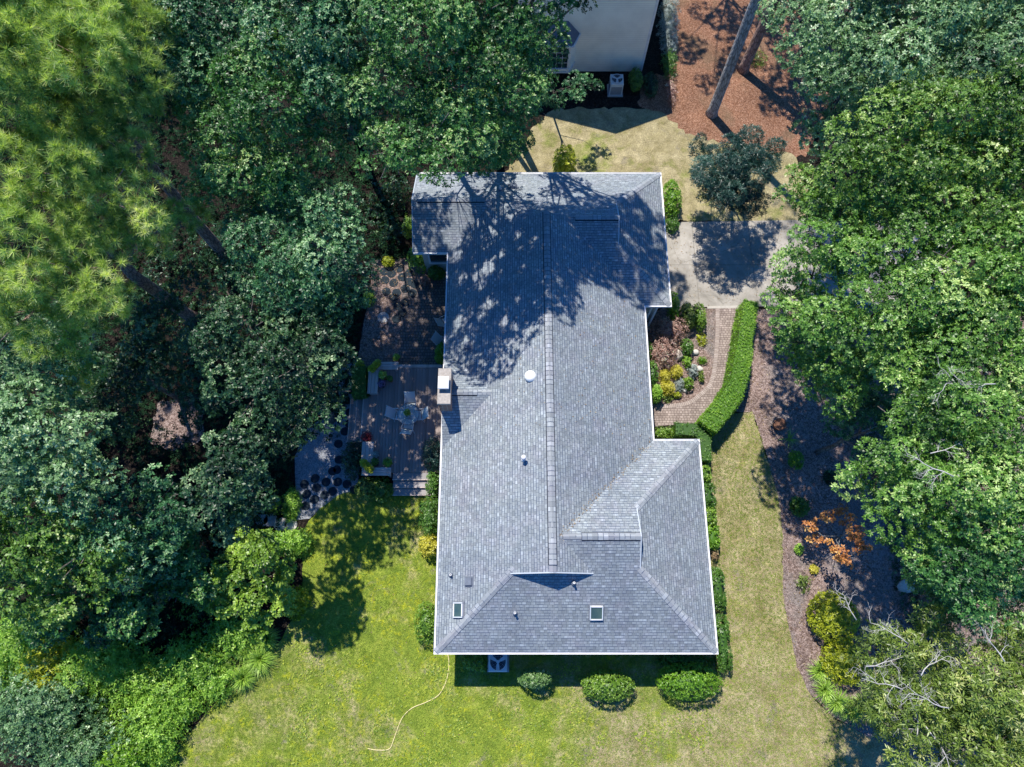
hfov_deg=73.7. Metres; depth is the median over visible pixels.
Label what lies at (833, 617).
shrub
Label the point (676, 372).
shrub
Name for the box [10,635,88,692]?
thicket
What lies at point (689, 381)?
shrub
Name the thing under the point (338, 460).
stepping stone
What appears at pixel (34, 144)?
pine tree
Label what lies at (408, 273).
stepping stone
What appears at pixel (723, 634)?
shrub
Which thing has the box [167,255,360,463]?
oak tree
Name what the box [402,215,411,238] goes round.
shrub
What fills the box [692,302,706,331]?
shrub
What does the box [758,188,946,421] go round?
oak tree
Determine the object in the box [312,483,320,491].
stepping stone
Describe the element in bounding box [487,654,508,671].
air conditioner
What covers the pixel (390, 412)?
patio chair
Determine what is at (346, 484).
stepping stone
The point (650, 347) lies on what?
shrub
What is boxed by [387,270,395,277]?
stepping stone
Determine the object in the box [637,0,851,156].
pine straw bed
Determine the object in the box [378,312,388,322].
flagstone
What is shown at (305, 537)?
thicket
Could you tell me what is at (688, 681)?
shrub
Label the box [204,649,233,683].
ornamental grass
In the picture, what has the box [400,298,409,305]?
stepping stone
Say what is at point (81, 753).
thicket
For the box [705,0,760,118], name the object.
pine tree
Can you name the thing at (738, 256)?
fallen leaves
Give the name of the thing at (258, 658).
ornamental grass
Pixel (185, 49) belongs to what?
oak tree
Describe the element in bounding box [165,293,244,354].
undergrowth
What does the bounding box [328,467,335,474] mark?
stepping stone
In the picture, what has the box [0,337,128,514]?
holly tree
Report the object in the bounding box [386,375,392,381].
potted plant
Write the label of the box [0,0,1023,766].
ground
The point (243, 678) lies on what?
ornamental grass
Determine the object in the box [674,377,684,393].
shrub
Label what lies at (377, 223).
undergrowth
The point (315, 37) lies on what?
oak tree
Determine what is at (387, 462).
potted plant
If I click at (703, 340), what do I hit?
shrub
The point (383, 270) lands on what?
stepping stone
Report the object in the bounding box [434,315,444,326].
patio chair
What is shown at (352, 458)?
shrub
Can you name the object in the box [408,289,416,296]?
stepping stone
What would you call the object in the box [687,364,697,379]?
shrub
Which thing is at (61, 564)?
oak tree
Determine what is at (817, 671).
lily clump
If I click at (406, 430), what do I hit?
patio chair
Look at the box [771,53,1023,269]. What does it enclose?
oak tree
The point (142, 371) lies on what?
understory tree
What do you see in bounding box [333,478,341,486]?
stepping stone
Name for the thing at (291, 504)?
shrub
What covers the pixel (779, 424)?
planter pot
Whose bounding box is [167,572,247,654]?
undergrowth
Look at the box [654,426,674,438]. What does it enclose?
shrub
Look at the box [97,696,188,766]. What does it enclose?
thicket
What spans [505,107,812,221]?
back lawn
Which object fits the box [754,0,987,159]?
oak tree
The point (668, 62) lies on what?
shrub
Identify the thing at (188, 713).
thicket
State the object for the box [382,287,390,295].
stepping stone
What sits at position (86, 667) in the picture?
thicket
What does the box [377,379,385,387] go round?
potted plant
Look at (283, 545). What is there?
shrub
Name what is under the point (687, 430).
hedge
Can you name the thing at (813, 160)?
ground cover
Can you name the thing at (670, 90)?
shrub
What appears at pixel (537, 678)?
shrub
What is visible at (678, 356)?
boulder
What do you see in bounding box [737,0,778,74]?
pine tree
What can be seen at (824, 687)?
lily clump
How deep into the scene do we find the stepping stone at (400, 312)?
34.84 m
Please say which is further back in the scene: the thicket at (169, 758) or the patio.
the patio
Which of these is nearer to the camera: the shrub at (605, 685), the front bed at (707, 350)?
the shrub at (605, 685)
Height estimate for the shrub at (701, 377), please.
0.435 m
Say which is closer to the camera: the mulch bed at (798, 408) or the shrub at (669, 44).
the mulch bed at (798, 408)
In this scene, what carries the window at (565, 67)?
in the house at (610, 35)
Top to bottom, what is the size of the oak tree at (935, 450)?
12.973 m
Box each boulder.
[673,349,685,360]
[691,349,698,354]
[896,579,914,592]
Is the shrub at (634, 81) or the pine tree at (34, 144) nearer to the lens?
the pine tree at (34, 144)
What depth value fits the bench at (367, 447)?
31.57 m
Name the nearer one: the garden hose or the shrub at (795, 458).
the garden hose
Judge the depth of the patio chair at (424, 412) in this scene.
32.06 m
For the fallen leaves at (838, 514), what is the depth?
31.71 m
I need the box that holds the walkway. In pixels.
[653,308,737,426]
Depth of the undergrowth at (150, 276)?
34.83 m
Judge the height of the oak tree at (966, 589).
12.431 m
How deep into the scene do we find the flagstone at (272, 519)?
31.55 m
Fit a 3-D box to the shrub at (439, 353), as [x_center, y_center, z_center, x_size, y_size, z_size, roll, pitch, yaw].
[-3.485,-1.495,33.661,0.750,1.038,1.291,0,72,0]
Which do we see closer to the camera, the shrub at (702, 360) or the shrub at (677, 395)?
the shrub at (677, 395)
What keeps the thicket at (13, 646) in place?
on the ground at (592, 98)
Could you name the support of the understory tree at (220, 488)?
on the ground at (592, 98)
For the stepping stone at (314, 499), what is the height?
0.035 m
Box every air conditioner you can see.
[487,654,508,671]
[607,74,623,96]
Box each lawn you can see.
[164,412,907,766]
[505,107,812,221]
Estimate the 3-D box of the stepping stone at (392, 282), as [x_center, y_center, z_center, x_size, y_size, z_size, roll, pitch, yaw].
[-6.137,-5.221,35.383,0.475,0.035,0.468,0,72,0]
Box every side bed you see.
[358,277,402,358]
[370,258,445,290]
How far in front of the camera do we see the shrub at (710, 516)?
30.87 m
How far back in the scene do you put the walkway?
33.46 m
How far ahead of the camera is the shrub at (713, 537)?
30.60 m
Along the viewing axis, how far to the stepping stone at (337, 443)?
32.70 m
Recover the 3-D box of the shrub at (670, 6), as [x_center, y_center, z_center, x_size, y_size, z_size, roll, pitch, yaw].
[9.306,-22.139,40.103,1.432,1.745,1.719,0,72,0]
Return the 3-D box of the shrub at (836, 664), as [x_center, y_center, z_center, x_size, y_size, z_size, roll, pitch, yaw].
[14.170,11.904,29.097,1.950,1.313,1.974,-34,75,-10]
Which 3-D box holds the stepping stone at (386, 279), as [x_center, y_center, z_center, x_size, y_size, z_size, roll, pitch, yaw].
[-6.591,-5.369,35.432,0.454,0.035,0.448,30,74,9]
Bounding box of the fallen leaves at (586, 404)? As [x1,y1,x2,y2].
[495,227,650,540]
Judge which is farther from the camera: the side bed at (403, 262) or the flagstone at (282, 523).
the side bed at (403, 262)
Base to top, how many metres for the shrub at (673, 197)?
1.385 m
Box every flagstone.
[255,514,267,525]
[264,514,276,525]
[274,517,285,530]
[284,518,296,530]
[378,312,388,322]
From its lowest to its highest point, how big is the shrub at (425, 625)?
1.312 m
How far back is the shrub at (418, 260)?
34.96 m
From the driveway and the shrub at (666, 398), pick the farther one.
the driveway
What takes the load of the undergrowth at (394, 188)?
on the ground at (592, 98)
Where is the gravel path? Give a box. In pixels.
[295,363,361,519]
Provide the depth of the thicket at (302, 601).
30.02 m
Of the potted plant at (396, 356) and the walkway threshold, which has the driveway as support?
the walkway threshold
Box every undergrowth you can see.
[119,238,191,301]
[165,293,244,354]
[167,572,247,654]
[182,219,253,279]
[197,506,255,565]
[343,192,403,239]
[369,166,413,211]
[376,215,411,248]
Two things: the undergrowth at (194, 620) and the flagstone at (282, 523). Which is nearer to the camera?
the undergrowth at (194, 620)
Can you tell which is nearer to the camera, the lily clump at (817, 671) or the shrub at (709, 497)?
the lily clump at (817, 671)
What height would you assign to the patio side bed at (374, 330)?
0.001 m
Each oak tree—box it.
[0,470,144,634]
[107,0,279,142]
[167,24,356,237]
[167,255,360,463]
[218,176,381,335]
[231,0,417,143]
[331,0,554,187]
[418,71,538,176]
[481,0,597,114]
[513,68,604,126]
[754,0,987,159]
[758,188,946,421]
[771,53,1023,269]
[830,288,1023,571]
[833,582,987,766]
[862,193,1023,390]
[893,613,1023,766]
[896,471,1023,637]
[901,0,1023,123]
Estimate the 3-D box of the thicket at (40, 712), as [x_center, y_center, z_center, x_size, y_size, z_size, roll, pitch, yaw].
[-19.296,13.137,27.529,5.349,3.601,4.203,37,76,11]
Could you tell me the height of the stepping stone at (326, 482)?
0.035 m
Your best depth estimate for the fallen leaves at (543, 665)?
29.22 m
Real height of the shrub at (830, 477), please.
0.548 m
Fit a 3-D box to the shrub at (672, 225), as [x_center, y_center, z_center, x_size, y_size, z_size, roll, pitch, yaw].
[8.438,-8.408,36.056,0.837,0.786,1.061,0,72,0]
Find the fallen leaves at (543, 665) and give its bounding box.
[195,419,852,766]
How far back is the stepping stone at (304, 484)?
32.09 m
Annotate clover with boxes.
[280,623,731,766]
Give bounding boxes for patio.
[359,279,445,365]
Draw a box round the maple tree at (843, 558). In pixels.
[802,503,872,568]
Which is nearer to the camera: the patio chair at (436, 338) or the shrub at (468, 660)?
the shrub at (468, 660)
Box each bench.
[361,442,392,477]
[367,362,398,394]
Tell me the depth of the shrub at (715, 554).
30.62 m
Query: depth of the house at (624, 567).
28.85 m
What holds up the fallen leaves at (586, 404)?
on the house at (624, 567)
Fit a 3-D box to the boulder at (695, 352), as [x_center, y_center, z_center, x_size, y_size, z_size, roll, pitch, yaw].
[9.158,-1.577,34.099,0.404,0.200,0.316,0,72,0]
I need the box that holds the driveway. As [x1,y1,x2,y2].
[665,220,953,309]
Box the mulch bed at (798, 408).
[735,309,1023,766]
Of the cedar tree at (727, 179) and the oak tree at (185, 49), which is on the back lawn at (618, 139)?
the cedar tree at (727, 179)
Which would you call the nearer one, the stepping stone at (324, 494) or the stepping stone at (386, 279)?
the stepping stone at (324, 494)
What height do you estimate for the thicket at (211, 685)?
1.277 m
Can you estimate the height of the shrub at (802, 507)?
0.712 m
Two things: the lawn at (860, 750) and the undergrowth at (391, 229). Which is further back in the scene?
the undergrowth at (391, 229)
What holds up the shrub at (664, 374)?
on the front bed at (707, 350)
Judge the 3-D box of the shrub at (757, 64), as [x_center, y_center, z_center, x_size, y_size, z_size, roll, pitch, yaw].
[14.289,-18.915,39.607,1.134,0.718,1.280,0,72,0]
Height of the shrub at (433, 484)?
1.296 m
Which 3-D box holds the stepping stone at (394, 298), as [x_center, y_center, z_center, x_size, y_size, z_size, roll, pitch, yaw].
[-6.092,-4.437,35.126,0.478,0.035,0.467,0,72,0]
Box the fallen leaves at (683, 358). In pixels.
[649,309,713,397]
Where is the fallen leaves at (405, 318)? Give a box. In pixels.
[361,258,444,366]
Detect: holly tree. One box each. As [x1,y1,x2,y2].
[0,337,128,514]
[62,462,191,594]
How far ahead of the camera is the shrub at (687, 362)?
33.63 m
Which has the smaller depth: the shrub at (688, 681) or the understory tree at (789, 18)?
the shrub at (688, 681)
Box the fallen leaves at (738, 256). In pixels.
[666,220,936,303]
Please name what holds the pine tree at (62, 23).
on the ground at (592, 98)
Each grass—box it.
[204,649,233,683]
[228,661,257,693]
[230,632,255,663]
[238,640,279,680]
[252,625,280,652]
[781,428,798,451]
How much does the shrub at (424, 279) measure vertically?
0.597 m
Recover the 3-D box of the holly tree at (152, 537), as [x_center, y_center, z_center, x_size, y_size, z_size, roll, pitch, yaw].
[-14.458,6.119,27.330,5.023,8.453,4.638,-25,74,-8]
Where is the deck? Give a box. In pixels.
[347,365,442,495]
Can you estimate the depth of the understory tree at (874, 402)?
27.17 m
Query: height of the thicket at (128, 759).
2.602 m
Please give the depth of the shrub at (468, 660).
29.22 m
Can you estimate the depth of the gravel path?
32.42 m
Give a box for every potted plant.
[360,431,372,441]
[370,457,379,465]
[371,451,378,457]
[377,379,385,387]
[379,371,386,379]
[382,457,392,466]
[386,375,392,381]
[393,353,399,360]
[403,408,410,416]
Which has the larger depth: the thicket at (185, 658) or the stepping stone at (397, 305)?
the stepping stone at (397, 305)
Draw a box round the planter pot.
[773,418,786,430]
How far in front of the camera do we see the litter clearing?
32.98 m
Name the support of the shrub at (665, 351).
on the front bed at (707, 350)
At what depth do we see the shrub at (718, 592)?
29.92 m
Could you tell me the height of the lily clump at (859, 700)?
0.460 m
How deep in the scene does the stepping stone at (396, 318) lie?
34.72 m
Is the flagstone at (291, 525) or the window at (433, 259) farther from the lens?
the window at (433, 259)
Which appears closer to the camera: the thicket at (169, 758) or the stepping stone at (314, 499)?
the thicket at (169, 758)
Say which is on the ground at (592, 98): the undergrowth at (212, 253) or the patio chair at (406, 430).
the undergrowth at (212, 253)
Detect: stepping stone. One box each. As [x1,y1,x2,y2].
[300,480,308,488]
[301,502,309,509]
[302,490,310,498]
[310,495,318,503]
[311,474,319,482]
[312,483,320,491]
[320,490,328,498]
[322,478,330,486]
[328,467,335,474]
[328,487,336,495]
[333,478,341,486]
[334,440,341,447]
[334,465,340,473]
[335,455,342,463]
[341,427,347,435]
[343,480,350,488]
[350,486,357,493]
[380,267,387,275]
[380,276,388,283]
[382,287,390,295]
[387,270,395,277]
[389,279,397,286]
[389,294,397,300]
[392,289,400,296]
[392,314,400,322]
[393,302,402,309]
[395,264,403,272]
[397,308,406,316]
[398,273,406,280]
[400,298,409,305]
[401,284,409,292]
[405,269,413,276]
[405,277,413,285]
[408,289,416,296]
[411,280,419,288]
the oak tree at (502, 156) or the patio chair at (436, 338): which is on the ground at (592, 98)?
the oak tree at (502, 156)
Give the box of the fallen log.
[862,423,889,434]
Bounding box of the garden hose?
[368,654,448,750]
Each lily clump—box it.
[806,653,830,683]
[811,677,838,707]
[818,685,853,720]
[838,698,865,726]
[851,691,872,714]
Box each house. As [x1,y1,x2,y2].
[411,172,718,653]
[519,0,658,72]
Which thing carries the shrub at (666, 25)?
on the pine straw bed at (765, 97)
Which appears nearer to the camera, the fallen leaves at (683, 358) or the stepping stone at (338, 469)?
the stepping stone at (338, 469)
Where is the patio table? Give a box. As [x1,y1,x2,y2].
[397,404,418,424]
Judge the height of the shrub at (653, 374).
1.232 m
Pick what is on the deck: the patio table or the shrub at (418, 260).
the patio table
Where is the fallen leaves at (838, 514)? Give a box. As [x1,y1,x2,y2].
[742,309,1023,762]
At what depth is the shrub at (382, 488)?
31.44 m
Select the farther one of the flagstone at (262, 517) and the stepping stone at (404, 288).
the stepping stone at (404, 288)
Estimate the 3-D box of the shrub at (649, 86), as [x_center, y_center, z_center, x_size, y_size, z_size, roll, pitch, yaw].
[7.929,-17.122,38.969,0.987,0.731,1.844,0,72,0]
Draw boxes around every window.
[428,255,446,263]
[543,48,570,69]
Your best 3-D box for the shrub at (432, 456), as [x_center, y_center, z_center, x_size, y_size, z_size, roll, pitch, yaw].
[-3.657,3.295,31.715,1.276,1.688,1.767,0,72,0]
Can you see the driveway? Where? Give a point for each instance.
(724, 276)
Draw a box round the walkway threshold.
[707,306,738,308]
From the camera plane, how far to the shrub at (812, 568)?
30.71 m
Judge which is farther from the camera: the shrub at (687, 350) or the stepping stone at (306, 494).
the shrub at (687, 350)
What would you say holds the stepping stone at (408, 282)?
on the patio
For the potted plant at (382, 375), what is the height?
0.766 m
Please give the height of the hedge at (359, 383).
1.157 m
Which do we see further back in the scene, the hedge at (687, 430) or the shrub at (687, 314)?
the shrub at (687, 314)
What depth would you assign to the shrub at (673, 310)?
34.01 m
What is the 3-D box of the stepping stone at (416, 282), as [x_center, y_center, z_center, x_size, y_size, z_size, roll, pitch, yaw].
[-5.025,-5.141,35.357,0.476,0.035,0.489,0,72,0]
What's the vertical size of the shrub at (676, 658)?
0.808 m
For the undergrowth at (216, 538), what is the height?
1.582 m
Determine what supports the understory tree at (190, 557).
on the ground at (592, 98)
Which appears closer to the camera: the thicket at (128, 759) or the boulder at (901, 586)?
the thicket at (128, 759)
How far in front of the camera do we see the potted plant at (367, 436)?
31.96 m
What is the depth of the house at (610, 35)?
36.96 m
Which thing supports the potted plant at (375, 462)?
on the deck
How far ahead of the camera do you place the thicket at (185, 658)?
28.75 m
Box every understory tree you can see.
[0,287,220,446]
[17,517,217,652]
[180,416,279,547]
[192,525,297,642]
[773,0,854,73]
[815,369,931,484]
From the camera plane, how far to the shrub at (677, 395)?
33.29 m
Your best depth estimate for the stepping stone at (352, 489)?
32.01 m
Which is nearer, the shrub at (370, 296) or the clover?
the clover
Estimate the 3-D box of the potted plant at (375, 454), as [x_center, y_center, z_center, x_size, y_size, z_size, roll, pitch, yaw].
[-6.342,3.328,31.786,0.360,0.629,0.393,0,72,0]
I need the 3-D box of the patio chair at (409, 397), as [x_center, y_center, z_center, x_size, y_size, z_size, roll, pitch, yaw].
[-4.814,0.935,32.375,0.548,1.009,0.917,0,72,0]
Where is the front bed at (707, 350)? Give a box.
[647,307,715,404]
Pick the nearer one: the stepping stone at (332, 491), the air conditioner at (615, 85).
the stepping stone at (332, 491)
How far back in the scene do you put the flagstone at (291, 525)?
31.48 m
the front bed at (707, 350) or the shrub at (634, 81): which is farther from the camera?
the shrub at (634, 81)
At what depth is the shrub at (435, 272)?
34.94 m
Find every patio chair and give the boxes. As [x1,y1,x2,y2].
[384,405,398,421]
[400,424,413,434]
[404,391,415,405]
[417,406,427,422]
[431,331,443,345]
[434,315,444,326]
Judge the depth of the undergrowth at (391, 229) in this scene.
35.58 m
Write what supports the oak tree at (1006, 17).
on the ground at (592, 98)
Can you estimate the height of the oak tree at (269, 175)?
14.601 m
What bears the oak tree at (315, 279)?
on the ground at (592, 98)
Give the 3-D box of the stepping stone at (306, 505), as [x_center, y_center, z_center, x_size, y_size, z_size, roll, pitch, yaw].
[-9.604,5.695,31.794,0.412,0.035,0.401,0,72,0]
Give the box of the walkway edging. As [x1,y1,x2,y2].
[652,308,719,408]
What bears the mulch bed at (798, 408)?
on the ground at (592, 98)
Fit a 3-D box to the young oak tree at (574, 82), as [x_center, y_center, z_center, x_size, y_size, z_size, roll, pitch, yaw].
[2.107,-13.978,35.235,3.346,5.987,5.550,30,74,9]
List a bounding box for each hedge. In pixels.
[350,365,370,401]
[670,421,712,464]
[695,299,758,438]
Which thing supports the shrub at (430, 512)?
on the lawn at (860, 750)
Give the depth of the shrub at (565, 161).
36.17 m
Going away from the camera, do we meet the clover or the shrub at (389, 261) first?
the clover
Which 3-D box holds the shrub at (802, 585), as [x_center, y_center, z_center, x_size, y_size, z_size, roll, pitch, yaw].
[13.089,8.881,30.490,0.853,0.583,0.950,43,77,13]
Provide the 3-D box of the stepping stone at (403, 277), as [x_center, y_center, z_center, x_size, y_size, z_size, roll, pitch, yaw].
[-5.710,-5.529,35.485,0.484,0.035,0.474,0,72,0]
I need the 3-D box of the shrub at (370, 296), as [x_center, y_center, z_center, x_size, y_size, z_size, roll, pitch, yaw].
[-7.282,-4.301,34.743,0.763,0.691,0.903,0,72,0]
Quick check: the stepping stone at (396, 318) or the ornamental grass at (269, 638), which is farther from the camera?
the stepping stone at (396, 318)
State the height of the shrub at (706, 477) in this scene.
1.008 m
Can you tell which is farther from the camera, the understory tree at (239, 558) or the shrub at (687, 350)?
the shrub at (687, 350)
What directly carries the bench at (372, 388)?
on the deck
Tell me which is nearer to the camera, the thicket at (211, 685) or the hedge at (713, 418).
the thicket at (211, 685)
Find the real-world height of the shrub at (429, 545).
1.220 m
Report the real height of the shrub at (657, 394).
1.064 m
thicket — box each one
[0,609,78,694]
[0,647,114,766]
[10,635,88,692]
[33,708,141,766]
[53,632,140,699]
[81,637,162,716]
[91,737,158,766]
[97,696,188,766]
[115,659,196,730]
[134,735,179,766]
[142,677,204,735]
[156,632,222,690]
[172,650,237,716]
[205,614,258,663]
[272,585,314,622]
[278,527,315,558]
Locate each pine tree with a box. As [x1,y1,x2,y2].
[0,0,231,261]
[0,46,214,397]
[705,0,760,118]
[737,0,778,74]
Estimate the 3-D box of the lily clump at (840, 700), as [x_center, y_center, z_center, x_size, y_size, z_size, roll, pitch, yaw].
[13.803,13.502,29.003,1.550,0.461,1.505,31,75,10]
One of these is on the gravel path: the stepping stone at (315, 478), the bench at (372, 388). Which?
the stepping stone at (315, 478)
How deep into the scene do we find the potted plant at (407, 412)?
31.66 m
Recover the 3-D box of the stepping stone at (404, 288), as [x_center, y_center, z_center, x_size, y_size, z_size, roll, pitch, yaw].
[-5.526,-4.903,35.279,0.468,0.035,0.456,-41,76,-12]
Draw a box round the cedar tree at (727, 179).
[688,124,787,219]
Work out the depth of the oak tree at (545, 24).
25.19 m
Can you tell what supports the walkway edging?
on the walkway
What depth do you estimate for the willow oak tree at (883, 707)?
22.53 m
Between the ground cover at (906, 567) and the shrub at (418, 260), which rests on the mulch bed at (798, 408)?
the ground cover at (906, 567)
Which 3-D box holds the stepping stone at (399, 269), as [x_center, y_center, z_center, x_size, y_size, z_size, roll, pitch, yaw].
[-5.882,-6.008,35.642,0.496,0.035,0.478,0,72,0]
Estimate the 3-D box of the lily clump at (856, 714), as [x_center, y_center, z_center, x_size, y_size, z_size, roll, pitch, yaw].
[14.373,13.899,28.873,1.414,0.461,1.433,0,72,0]
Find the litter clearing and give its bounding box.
[148,396,203,450]
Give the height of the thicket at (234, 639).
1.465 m
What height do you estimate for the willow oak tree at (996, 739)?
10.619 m
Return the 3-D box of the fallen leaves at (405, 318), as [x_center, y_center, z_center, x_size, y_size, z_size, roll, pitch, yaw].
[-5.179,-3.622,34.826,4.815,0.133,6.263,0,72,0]
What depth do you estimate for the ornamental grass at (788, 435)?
32.74 m
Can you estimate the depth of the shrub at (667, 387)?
33.09 m
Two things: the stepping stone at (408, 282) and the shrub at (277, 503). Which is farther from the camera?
the stepping stone at (408, 282)
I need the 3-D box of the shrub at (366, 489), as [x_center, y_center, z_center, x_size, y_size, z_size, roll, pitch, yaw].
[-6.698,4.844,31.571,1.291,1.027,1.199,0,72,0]
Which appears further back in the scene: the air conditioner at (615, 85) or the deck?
the air conditioner at (615, 85)
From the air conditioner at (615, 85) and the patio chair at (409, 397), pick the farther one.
the air conditioner at (615, 85)
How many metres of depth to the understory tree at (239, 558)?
28.23 m
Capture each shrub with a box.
[259,495,284,515]
[269,527,309,560]
[281,486,302,523]
[341,438,361,481]
[353,360,364,366]
[353,476,376,500]
[363,292,375,307]
[372,476,393,503]
[382,255,394,266]
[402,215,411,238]
[405,248,426,274]
[413,601,434,644]
[418,493,438,538]
[418,533,436,557]
[419,274,429,286]
[420,436,440,473]
[425,470,439,495]
[428,265,445,280]
[434,342,443,364]
[457,654,487,673]
[517,666,552,689]
[552,144,576,171]
[580,669,635,702]
[628,67,642,91]
[642,71,658,98]
[647,315,690,343]
[648,341,652,359]
[649,360,658,387]
[650,333,681,370]
[651,384,662,403]
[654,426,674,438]
[655,654,713,668]
[655,660,722,700]
[656,8,680,42]
[657,0,681,21]
[658,369,670,382]
[659,27,678,59]
[659,48,678,78]
[659,380,675,395]
[662,393,673,403]
[663,179,682,218]
[665,73,678,105]
[665,216,679,234]
[666,291,679,320]
[670,364,682,380]
[672,391,681,398]
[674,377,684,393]
[678,301,695,330]
[679,338,693,357]
[682,356,691,367]
[682,376,693,390]
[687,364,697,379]
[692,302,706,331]
[696,332,707,346]
[697,356,707,364]
[697,370,704,381]
[702,465,711,482]
[704,482,716,508]
[706,507,717,526]
[707,524,720,550]
[710,551,719,560]
[711,566,726,611]
[713,613,733,673]
[751,50,767,67]
[787,449,803,469]
[789,496,810,517]
[793,543,804,555]
[793,570,812,593]
[806,589,859,645]
[809,563,819,574]
[819,637,868,686]
[823,470,837,484]
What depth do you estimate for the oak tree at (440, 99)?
23.01 m
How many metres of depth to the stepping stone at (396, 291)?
35.19 m
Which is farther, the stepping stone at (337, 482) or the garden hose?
the stepping stone at (337, 482)
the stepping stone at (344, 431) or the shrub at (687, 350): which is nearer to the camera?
the stepping stone at (344, 431)
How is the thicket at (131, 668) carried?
on the ground at (592, 98)
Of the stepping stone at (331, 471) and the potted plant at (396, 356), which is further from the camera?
the potted plant at (396, 356)
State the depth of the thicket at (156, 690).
28.39 m
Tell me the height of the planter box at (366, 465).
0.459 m
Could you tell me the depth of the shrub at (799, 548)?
30.97 m
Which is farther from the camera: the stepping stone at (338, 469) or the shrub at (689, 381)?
the shrub at (689, 381)
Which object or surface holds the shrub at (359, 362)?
on the ground at (592, 98)
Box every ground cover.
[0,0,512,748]
[809,5,1023,217]
[833,325,1023,765]
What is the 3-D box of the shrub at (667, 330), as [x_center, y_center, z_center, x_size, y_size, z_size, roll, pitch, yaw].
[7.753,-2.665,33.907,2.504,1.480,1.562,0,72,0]

